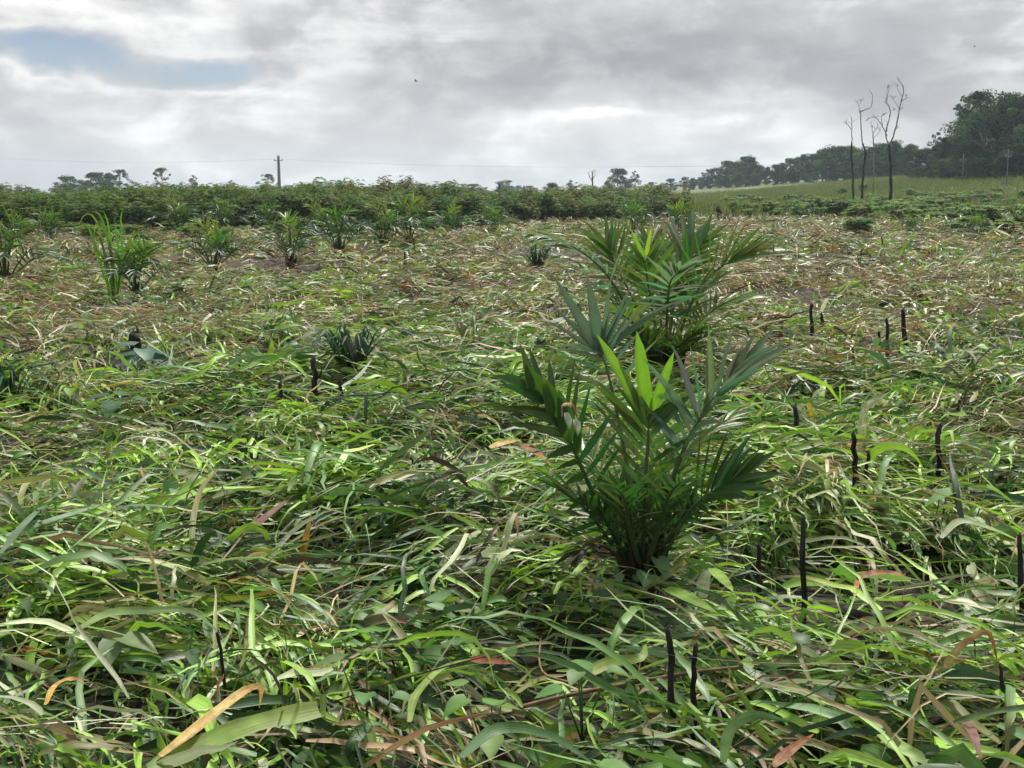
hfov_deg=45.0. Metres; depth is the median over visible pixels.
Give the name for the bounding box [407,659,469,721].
grass leaf
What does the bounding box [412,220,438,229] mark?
shrub
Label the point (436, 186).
leafy shrub
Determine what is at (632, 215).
young palm
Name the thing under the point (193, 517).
grass leaf
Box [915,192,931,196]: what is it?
shrub
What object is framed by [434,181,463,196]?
leafy shrub
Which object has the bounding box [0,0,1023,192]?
sky
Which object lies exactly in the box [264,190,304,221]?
leafy shrub
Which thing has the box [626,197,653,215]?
leafy shrub
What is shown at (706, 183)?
forest edge tree
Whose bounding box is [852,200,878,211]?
shrub
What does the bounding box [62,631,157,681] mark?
broadleaf weed
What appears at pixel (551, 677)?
dry stem
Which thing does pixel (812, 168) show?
forest tree
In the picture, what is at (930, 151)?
forest tree
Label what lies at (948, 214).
shrub
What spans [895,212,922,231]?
young palm
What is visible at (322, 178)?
leafy shrub
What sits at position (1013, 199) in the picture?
shrub
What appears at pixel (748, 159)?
forest tree
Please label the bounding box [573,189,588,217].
leafy shrub
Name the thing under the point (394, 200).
leafy shrub
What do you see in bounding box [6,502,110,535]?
grass leaf
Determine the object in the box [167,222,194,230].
shrub
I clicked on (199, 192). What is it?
leafy shrub
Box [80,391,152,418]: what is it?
broadleaf weed
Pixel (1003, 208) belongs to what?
shrub
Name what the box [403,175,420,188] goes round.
leafy shrub
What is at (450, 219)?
young palm
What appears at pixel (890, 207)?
shrub
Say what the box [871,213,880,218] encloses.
shrub
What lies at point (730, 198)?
shrub
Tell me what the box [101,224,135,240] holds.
shrub
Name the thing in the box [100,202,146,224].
leafy shrub
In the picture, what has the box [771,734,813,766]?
dead leaf
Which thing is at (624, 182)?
distant tree
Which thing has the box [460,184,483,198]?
leafy shrub
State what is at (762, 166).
forest tree
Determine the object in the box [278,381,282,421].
charred stake
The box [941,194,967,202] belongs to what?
shrub
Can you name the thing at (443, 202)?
leafy shrub
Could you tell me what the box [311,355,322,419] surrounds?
charred stump
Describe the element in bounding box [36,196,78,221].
leafy shrub
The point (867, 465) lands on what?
charred stake
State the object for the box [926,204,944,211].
shrub
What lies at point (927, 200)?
shrub
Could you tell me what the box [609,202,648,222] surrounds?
leafy shrub
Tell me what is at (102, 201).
leafy shrub
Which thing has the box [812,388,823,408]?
dead leaf
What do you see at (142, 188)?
leafy shrub
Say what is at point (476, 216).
shrub
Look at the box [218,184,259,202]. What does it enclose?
leafy shrub
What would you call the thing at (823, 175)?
forest edge tree
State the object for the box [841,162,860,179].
forest edge tree
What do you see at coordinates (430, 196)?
leafy shrub
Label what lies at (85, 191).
leafy shrub
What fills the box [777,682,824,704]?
grass leaf
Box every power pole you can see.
[274,155,282,187]
[960,154,966,185]
[1005,148,1011,184]
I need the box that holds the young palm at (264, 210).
[239,201,295,230]
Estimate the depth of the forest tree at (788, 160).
316.99 m
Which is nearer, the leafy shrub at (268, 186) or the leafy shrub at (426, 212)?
the leafy shrub at (426, 212)
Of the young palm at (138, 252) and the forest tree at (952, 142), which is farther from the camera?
the forest tree at (952, 142)
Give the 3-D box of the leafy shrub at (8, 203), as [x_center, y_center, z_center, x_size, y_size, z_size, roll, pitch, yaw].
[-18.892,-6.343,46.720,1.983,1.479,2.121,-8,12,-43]
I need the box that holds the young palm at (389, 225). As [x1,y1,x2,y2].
[338,197,430,248]
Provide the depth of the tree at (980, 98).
168.35 m
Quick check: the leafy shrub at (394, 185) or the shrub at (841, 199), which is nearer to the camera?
the shrub at (841, 199)
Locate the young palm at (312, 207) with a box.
[295,199,349,237]
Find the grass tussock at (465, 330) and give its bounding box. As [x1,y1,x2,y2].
[409,314,544,352]
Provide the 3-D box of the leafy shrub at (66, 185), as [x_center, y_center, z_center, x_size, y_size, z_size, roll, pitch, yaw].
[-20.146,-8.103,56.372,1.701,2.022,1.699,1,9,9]
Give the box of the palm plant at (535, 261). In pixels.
[502,243,569,270]
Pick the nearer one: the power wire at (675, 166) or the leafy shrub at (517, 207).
the leafy shrub at (517, 207)
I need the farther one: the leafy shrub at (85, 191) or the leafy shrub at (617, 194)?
the leafy shrub at (617, 194)
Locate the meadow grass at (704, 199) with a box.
[676,169,1023,217]
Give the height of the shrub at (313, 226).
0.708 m
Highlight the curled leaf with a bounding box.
[561,403,580,435]
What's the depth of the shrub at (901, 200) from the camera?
83.17 m
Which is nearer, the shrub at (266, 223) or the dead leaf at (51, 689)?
the dead leaf at (51, 689)
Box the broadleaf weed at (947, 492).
[923,484,1013,539]
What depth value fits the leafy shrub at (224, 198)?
49.10 m
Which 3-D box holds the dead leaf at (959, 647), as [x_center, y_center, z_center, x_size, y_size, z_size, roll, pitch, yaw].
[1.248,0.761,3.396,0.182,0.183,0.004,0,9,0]
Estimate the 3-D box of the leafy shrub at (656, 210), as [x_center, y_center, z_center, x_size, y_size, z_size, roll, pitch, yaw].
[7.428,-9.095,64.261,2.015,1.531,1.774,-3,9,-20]
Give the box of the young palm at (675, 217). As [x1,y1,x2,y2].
[650,197,704,230]
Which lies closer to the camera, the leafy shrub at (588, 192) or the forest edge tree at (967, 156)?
the leafy shrub at (588, 192)
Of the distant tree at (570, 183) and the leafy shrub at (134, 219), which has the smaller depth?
the leafy shrub at (134, 219)
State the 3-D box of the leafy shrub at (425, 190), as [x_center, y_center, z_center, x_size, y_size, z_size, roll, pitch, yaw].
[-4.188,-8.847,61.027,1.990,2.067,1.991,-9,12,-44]
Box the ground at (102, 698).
[0,176,1023,767]
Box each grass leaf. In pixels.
[0,486,64,552]
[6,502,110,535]
[75,606,220,634]
[146,701,321,767]
[189,467,219,550]
[219,523,272,551]
[268,339,273,354]
[342,360,371,386]
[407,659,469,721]
[458,722,594,764]
[579,644,647,680]
[661,586,716,612]
[696,568,711,597]
[708,568,733,591]
[720,711,792,762]
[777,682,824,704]
[939,518,1016,539]
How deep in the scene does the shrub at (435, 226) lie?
45.30 m
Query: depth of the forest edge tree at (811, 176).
289.40 m
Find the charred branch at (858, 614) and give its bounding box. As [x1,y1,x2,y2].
[838,605,900,622]
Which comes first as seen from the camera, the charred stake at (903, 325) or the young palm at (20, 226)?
the charred stake at (903, 325)
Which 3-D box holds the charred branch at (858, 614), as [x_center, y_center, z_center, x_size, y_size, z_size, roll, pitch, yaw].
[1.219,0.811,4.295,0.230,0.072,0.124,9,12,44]
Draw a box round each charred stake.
[87,557,91,584]
[165,692,176,727]
[204,753,209,767]
[215,632,227,710]
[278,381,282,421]
[338,379,343,410]
[664,625,675,751]
[690,643,698,749]
[756,543,761,602]
[793,404,798,436]
[799,515,807,632]
[809,303,813,351]
[820,312,824,334]
[850,431,858,508]
[863,451,870,493]
[885,318,889,360]
[901,308,907,359]
[934,423,942,488]
[998,663,1004,747]
[1017,533,1023,621]
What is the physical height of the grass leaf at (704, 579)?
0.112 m
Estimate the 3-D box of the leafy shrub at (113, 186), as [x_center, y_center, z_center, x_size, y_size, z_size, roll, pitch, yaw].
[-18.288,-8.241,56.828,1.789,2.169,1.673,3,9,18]
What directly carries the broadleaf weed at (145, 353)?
on the ground at (102, 698)
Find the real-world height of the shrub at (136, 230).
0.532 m
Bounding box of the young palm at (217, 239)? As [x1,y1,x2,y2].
[155,208,266,272]
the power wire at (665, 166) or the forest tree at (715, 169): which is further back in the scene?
the forest tree at (715, 169)
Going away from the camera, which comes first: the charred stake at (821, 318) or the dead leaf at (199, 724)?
the dead leaf at (199, 724)
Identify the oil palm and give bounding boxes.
[490,273,794,604]
[509,209,787,387]
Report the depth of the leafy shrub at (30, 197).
48.74 m
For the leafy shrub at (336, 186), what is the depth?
63.00 m
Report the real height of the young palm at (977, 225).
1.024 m
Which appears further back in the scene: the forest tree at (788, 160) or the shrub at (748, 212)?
the forest tree at (788, 160)
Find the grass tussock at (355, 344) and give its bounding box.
[276,322,425,379]
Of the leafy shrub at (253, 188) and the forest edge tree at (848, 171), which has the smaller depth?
the leafy shrub at (253, 188)
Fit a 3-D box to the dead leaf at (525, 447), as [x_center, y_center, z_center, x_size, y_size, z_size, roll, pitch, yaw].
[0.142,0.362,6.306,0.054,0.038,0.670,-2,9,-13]
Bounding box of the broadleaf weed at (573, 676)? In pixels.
[534,659,630,742]
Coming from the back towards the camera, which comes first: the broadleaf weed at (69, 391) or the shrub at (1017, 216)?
the shrub at (1017, 216)
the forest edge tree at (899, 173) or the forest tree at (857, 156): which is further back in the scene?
the forest tree at (857, 156)
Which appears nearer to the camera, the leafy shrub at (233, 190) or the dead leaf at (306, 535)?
the dead leaf at (306, 535)
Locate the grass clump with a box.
[76,210,141,302]
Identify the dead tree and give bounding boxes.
[843,117,854,199]
[856,91,872,198]
[865,77,906,203]
[870,122,880,193]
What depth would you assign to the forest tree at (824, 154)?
280.45 m
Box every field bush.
[842,217,878,235]
[919,212,947,219]
[942,216,994,235]
[990,219,1023,237]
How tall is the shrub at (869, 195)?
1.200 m
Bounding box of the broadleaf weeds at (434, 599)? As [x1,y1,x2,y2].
[0,283,1023,767]
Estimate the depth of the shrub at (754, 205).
78.13 m
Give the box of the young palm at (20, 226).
[2,209,44,239]
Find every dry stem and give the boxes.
[512,664,763,710]
[538,630,577,685]
[722,662,813,704]
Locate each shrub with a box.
[0,182,26,222]
[0,191,50,225]
[0,192,23,223]
[0,196,36,227]
[0,204,19,226]
[5,189,41,210]
[15,188,42,203]
[18,193,61,220]
[20,199,71,221]
[33,191,58,203]
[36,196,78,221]
[42,220,81,235]
[44,190,88,213]
[47,198,97,232]
[54,184,80,195]
[67,192,88,209]
[69,197,109,226]
[72,224,104,241]
[74,186,102,197]
[76,182,116,200]
[78,190,121,224]
[90,190,132,225]
[99,182,127,196]
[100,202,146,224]
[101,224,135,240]
[102,184,146,219]
[103,187,127,202]
[119,182,153,222]
[121,201,159,227]
[122,193,171,228]
[122,224,139,233]
[128,233,153,240]
[133,192,176,228]
[134,181,172,203]
[143,186,187,210]
[148,203,195,226]
[152,182,179,188]
[155,193,197,210]
[157,226,176,231]
[159,221,185,230]
[162,184,185,196]
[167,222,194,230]
[168,207,211,227]
[170,186,188,204]
[173,225,209,242]
[176,191,201,208]
[178,182,211,204]
[181,185,209,204]
[182,185,229,225]
[186,198,229,227]
[194,182,226,201]
[200,200,235,229]
[203,192,237,224]
[209,185,236,204]
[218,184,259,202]
[218,199,253,227]
[219,183,248,192]
[219,186,253,197]
[219,191,258,225]
[228,192,270,230]
[237,189,268,218]
[244,187,263,191]
[247,186,289,211]
[251,191,289,224]
[254,221,277,229]
[255,182,280,196]
[258,225,276,230]
[260,185,293,195]
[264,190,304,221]
[271,187,299,208]
[274,220,294,238]
[277,186,308,204]
[280,194,316,224]
[288,216,314,229]
[289,185,325,204]
[294,192,341,227]
[295,177,334,194]
[299,182,338,199]
[302,220,331,231]
[305,192,347,208]
[306,194,356,222]
[313,221,358,237]
[318,179,347,196]
[320,188,350,201]
[324,181,351,196]
[324,192,366,219]
[334,225,366,236]
[336,195,367,224]
[342,177,368,191]
[342,180,368,196]
[346,194,376,218]
[346,200,387,226]
[353,191,382,202]
[355,186,386,199]
[360,199,393,221]
[361,175,402,197]
[361,195,400,222]
[380,191,418,219]
[380,193,397,209]
[387,181,409,200]
[391,188,420,198]
[395,175,423,196]
[400,192,428,217]
[400,196,436,218]
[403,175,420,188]
[412,184,440,198]
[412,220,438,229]
[415,183,441,202]
[418,200,446,217]
[422,189,446,220]
[422,219,442,233]
[425,181,446,197]
[428,195,462,221]
[433,184,466,207]
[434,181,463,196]
[438,196,465,215]
[439,197,478,218]
[443,222,464,232]
[450,184,484,214]
[453,191,494,220]
[459,217,480,226]
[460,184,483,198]
[460,191,486,214]
[464,214,488,225]
[468,204,516,219]
[481,190,492,197]
[483,198,501,212]
[486,191,518,212]
[494,187,519,204]
[495,198,528,219]
[501,219,519,226]
[504,197,541,224]
[513,190,537,218]
[515,186,546,218]
[526,193,558,221]
[528,190,554,223]
[535,187,554,217]
[544,186,569,216]
[545,194,577,218]
[549,196,578,218]
[552,186,577,211]
[563,198,589,220]
[564,186,587,200]
[573,184,598,194]
[573,184,598,216]
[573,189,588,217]
[576,195,599,220]
[577,196,614,219]
[577,198,609,220]
[584,187,612,216]
[590,200,624,221]
[592,187,616,205]
[597,191,630,222]
[598,183,618,195]
[601,188,628,195]
[602,191,630,198]
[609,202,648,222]
[614,190,639,211]
[617,196,654,216]
[624,188,647,197]
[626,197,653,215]
[632,184,663,196]
[638,188,663,204]
[640,194,672,217]
[643,182,664,199]
[643,194,671,217]
[659,187,679,218]
[661,193,690,215]
[675,186,696,214]
[719,196,740,201]
[724,200,745,214]
[735,193,747,196]
[736,197,747,201]
[740,208,752,215]
[741,202,759,217]
[749,196,765,202]
[760,200,791,214]
[769,210,783,216]
[783,193,801,199]
[788,202,820,217]
[806,196,846,216]
[819,198,856,217]
[823,197,852,216]
[836,187,847,193]
[841,204,880,216]
[849,200,873,212]
[852,197,879,205]
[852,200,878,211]
[858,183,869,190]
[859,193,874,199]
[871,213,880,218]
[877,195,898,201]
[878,201,907,217]
[882,202,911,217]
[883,199,909,204]
[885,207,925,219]
[894,196,916,200]
[901,188,914,195]
[909,200,926,213]
[914,203,937,214]
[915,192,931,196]
[919,197,940,204]
[923,207,942,212]
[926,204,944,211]
[927,196,943,206]
[930,191,944,196]
[932,199,952,207]
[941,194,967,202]
[943,192,956,195]
[943,195,961,202]
[943,211,970,219]
[951,203,981,215]
[953,202,1001,217]
[954,205,1009,221]
[959,191,982,193]
[959,193,980,200]
[973,189,987,192]
[977,198,999,204]
[980,192,1003,199]
[991,187,1003,191]
[998,206,1013,214]
[999,198,1016,204]
[1003,200,1023,217]
[1013,214,1023,221]
[1015,204,1023,212]
[1017,190,1023,198]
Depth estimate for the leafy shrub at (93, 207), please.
46.57 m
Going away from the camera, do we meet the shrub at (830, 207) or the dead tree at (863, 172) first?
the shrub at (830, 207)
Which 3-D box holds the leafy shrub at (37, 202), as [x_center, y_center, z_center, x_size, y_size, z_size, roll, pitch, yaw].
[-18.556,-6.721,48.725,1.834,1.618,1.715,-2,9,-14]
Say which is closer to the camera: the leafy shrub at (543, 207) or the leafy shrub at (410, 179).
the leafy shrub at (543, 207)
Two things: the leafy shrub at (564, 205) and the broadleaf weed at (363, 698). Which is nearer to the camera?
the broadleaf weed at (363, 698)
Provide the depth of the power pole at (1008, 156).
147.59 m
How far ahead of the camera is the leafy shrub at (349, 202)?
49.08 m
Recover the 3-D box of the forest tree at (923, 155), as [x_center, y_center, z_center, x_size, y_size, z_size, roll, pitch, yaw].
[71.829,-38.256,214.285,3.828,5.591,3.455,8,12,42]
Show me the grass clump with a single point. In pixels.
(112, 282)
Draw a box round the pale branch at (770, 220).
[765,215,798,221]
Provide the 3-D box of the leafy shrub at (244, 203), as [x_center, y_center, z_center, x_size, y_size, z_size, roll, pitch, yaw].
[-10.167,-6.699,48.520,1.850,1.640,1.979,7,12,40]
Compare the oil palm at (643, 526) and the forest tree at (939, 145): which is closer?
the oil palm at (643, 526)
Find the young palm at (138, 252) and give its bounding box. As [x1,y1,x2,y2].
[80,228,192,302]
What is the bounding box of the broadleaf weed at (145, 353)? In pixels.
[102,341,178,373]
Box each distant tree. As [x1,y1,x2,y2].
[48,175,90,192]
[76,172,111,195]
[97,173,122,188]
[105,169,133,187]
[153,167,170,185]
[186,175,197,187]
[255,174,277,184]
[466,184,483,191]
[495,179,518,190]
[542,182,559,191]
[565,180,577,188]
[604,168,635,191]
[630,171,641,184]
[664,178,678,190]
[678,176,690,188]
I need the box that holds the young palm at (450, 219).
[431,203,477,231]
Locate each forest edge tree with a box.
[688,183,695,189]
[702,178,714,188]
[719,175,732,187]
[727,172,745,187]
[747,173,759,184]
[748,175,762,185]
[767,173,781,184]
[777,172,791,184]
[786,168,802,183]
[800,171,811,182]
[804,173,817,181]
[819,170,827,180]
[827,168,842,180]
[836,161,857,179]
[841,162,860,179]
[874,169,884,176]
[882,169,895,176]
[895,167,903,175]
[902,164,914,176]
[904,167,925,177]
[917,167,926,176]
[930,159,953,179]
[942,163,964,178]
[947,141,977,176]
[948,151,984,178]
[960,148,1002,179]
[985,149,1005,173]
[990,150,1020,179]
[994,143,1023,177]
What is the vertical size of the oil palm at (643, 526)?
1.312 m
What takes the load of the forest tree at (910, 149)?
on the ground at (102, 698)
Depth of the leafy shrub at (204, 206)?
47.17 m
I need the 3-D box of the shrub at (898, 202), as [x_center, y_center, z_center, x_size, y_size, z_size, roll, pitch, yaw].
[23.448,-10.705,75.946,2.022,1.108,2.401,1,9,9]
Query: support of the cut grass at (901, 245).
on the ground at (102, 698)
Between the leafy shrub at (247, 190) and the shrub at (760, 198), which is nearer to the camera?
the leafy shrub at (247, 190)
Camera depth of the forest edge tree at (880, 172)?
243.96 m
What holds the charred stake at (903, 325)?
on the ground at (102, 698)
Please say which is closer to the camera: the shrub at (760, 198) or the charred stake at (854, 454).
the charred stake at (854, 454)
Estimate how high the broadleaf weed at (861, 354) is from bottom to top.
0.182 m
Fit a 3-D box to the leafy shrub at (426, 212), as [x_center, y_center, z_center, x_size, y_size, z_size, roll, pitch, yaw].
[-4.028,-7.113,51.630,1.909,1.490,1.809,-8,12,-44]
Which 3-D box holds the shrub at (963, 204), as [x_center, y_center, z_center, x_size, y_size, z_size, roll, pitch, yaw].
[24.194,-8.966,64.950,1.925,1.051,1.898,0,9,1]
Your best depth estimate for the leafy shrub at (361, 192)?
55.07 m
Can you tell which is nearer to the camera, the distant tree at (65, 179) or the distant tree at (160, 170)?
the distant tree at (160, 170)
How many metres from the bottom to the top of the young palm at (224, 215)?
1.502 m
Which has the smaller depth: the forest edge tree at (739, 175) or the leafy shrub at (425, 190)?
the leafy shrub at (425, 190)
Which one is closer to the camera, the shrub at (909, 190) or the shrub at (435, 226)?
the shrub at (435, 226)
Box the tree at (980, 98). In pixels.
[939,88,1019,179]
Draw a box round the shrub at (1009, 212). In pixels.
[1003,200,1023,217]
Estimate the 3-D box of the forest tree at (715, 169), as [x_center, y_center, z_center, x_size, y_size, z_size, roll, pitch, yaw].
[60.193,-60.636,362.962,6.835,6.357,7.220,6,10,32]
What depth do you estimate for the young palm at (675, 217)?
41.88 m
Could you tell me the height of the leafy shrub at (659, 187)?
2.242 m
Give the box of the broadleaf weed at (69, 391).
[57,379,89,404]
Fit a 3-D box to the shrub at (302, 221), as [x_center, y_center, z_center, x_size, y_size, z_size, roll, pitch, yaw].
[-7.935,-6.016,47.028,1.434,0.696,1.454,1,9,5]
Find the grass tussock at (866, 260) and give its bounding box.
[855,255,885,270]
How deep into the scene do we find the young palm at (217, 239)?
22.82 m
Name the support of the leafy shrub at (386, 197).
on the ground at (102, 698)
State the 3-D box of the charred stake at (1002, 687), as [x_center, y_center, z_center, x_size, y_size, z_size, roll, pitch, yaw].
[1.289,0.907,3.268,0.015,0.346,0.028,-7,11,-39]
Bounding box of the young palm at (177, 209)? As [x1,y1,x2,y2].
[142,193,217,230]
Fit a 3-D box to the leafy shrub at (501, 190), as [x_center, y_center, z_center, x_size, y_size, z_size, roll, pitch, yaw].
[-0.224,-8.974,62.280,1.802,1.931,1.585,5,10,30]
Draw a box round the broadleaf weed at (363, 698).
[310,646,419,721]
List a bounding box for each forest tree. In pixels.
[694,177,705,187]
[698,169,717,186]
[709,167,724,187]
[714,160,732,187]
[727,154,757,185]
[727,161,744,185]
[744,162,763,185]
[755,165,764,181]
[759,167,773,184]
[768,164,781,184]
[774,163,787,182]
[780,158,797,176]
[787,156,804,182]
[791,153,814,180]
[805,153,820,181]
[807,151,822,180]
[812,153,830,180]
[814,144,845,178]
[824,145,849,179]
[838,146,858,176]
[850,146,872,176]
[854,145,887,176]
[867,143,890,164]
[870,147,896,176]
[877,139,914,175]
[891,149,904,169]
[895,143,918,174]
[906,149,924,173]
[914,147,929,172]
[919,146,939,171]
[923,141,955,177]
[927,132,941,152]
[928,134,960,176]
[945,112,976,175]
[952,91,1023,177]
[953,103,1001,164]
[983,107,1022,159]
[985,96,1023,172]
[998,105,1023,152]
[1003,125,1023,152]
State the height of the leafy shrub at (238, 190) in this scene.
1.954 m
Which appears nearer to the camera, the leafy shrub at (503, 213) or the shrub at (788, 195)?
the leafy shrub at (503, 213)
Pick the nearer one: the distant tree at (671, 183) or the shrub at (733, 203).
the shrub at (733, 203)
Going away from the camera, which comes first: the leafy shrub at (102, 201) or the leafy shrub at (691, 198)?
the leafy shrub at (102, 201)
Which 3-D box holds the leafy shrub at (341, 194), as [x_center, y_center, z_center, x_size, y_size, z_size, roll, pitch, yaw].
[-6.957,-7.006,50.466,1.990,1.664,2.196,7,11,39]
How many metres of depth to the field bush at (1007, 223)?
39.74 m
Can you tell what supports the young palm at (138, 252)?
on the ground at (102, 698)
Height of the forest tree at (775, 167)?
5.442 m
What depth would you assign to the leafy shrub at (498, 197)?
58.85 m
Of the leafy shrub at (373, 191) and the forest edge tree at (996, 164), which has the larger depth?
the forest edge tree at (996, 164)
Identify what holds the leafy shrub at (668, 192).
on the ground at (102, 698)
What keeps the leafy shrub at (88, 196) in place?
on the ground at (102, 698)
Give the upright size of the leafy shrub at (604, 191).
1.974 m
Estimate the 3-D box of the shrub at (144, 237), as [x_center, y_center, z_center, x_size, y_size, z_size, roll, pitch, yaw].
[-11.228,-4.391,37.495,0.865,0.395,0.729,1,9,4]
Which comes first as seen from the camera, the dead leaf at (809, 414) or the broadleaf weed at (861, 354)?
the dead leaf at (809, 414)
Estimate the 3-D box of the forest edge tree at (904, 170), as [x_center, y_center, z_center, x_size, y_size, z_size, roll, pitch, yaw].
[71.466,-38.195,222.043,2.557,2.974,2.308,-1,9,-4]
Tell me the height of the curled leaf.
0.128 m
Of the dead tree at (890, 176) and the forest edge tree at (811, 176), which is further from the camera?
the forest edge tree at (811, 176)
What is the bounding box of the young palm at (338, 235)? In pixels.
[286,198,376,258]
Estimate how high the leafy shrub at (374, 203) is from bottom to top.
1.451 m
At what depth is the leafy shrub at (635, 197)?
62.97 m
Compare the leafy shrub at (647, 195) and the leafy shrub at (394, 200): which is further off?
the leafy shrub at (647, 195)
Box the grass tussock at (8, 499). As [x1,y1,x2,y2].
[0,467,188,544]
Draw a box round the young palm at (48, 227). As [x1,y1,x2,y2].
[14,205,79,243]
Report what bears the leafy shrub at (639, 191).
on the ground at (102, 698)
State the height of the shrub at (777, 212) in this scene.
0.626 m
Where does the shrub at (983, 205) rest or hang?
on the ground at (102, 698)
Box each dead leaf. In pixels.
[44,677,87,704]
[158,683,263,756]
[254,495,293,524]
[297,511,311,571]
[470,656,513,663]
[488,439,519,447]
[521,445,551,465]
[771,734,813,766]
[797,403,807,425]
[806,402,812,420]
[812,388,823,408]
[847,438,889,444]
[853,571,863,595]
[857,570,908,579]
[858,397,887,459]
[932,629,997,688]
[962,721,980,758]
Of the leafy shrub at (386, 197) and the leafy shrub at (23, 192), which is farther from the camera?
the leafy shrub at (386, 197)
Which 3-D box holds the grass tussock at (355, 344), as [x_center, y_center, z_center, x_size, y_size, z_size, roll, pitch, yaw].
[-1.334,-0.246,9.454,1.048,0.420,1.214,-4,10,-24]
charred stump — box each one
[127,326,141,368]
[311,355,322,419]
[716,206,721,217]
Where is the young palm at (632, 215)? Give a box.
[600,198,659,233]
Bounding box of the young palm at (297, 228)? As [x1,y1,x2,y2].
[249,209,332,269]
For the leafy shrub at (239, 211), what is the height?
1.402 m
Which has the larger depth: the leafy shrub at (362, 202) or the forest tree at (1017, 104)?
the forest tree at (1017, 104)
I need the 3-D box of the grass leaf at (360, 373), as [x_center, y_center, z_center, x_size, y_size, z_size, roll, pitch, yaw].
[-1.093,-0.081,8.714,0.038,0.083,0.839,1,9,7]
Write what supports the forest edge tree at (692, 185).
on the ground at (102, 698)
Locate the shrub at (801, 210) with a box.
[786,201,812,218]
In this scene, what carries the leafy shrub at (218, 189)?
on the ground at (102, 698)
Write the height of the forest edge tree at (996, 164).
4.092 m
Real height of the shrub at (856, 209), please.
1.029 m
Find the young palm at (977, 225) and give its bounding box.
[948,213,1001,239]
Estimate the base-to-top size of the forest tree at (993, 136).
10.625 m
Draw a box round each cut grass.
[0,210,1023,277]
[0,245,1023,405]
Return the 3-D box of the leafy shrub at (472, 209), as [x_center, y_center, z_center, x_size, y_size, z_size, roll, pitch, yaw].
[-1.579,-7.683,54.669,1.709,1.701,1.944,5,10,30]
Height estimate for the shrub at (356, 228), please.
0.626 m
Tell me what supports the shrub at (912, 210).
on the ground at (102, 698)
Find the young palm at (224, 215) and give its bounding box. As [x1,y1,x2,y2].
[194,198,249,228]
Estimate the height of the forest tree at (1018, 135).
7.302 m
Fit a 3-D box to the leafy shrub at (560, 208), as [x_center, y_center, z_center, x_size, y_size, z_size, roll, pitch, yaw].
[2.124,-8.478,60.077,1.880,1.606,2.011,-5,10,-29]
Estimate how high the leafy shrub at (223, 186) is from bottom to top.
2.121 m
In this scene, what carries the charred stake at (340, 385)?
on the ground at (102, 698)
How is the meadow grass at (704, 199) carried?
on the ground at (102, 698)
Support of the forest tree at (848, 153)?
on the ground at (102, 698)
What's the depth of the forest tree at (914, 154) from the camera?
215.33 m
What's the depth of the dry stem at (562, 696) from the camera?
3.72 m
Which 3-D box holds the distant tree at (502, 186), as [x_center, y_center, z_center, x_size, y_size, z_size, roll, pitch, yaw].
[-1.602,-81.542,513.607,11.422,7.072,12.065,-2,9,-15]
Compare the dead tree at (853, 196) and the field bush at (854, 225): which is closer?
the field bush at (854, 225)
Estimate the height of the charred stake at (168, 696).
0.294 m
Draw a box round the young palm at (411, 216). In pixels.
[363,193,456,242]
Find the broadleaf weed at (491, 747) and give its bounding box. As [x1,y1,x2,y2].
[441,679,522,767]
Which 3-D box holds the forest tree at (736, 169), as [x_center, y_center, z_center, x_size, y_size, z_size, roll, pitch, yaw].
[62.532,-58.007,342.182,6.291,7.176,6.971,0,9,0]
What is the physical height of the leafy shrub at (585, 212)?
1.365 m
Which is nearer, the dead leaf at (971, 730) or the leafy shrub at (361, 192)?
the dead leaf at (971, 730)
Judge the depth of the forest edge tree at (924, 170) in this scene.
204.34 m
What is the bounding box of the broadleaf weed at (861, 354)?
[855,353,897,368]
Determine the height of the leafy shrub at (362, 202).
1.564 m
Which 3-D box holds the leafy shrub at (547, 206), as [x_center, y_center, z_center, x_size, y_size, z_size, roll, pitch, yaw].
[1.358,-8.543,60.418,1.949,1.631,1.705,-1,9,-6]
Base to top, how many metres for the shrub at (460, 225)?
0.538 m
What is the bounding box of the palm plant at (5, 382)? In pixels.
[0,359,88,410]
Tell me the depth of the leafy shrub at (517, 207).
57.38 m
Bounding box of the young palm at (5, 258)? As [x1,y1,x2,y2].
[0,202,77,279]
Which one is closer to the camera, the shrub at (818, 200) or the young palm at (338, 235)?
the young palm at (338, 235)
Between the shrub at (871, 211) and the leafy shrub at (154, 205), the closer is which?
the leafy shrub at (154, 205)
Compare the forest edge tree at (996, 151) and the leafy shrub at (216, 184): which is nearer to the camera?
the leafy shrub at (216, 184)
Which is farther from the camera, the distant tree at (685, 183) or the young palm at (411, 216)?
the distant tree at (685, 183)
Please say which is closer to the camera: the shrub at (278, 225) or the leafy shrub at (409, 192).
the shrub at (278, 225)
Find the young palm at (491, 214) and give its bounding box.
[472,203,508,233]
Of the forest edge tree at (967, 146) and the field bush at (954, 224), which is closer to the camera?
the field bush at (954, 224)
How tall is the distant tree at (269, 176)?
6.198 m
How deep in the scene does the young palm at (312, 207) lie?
41.93 m

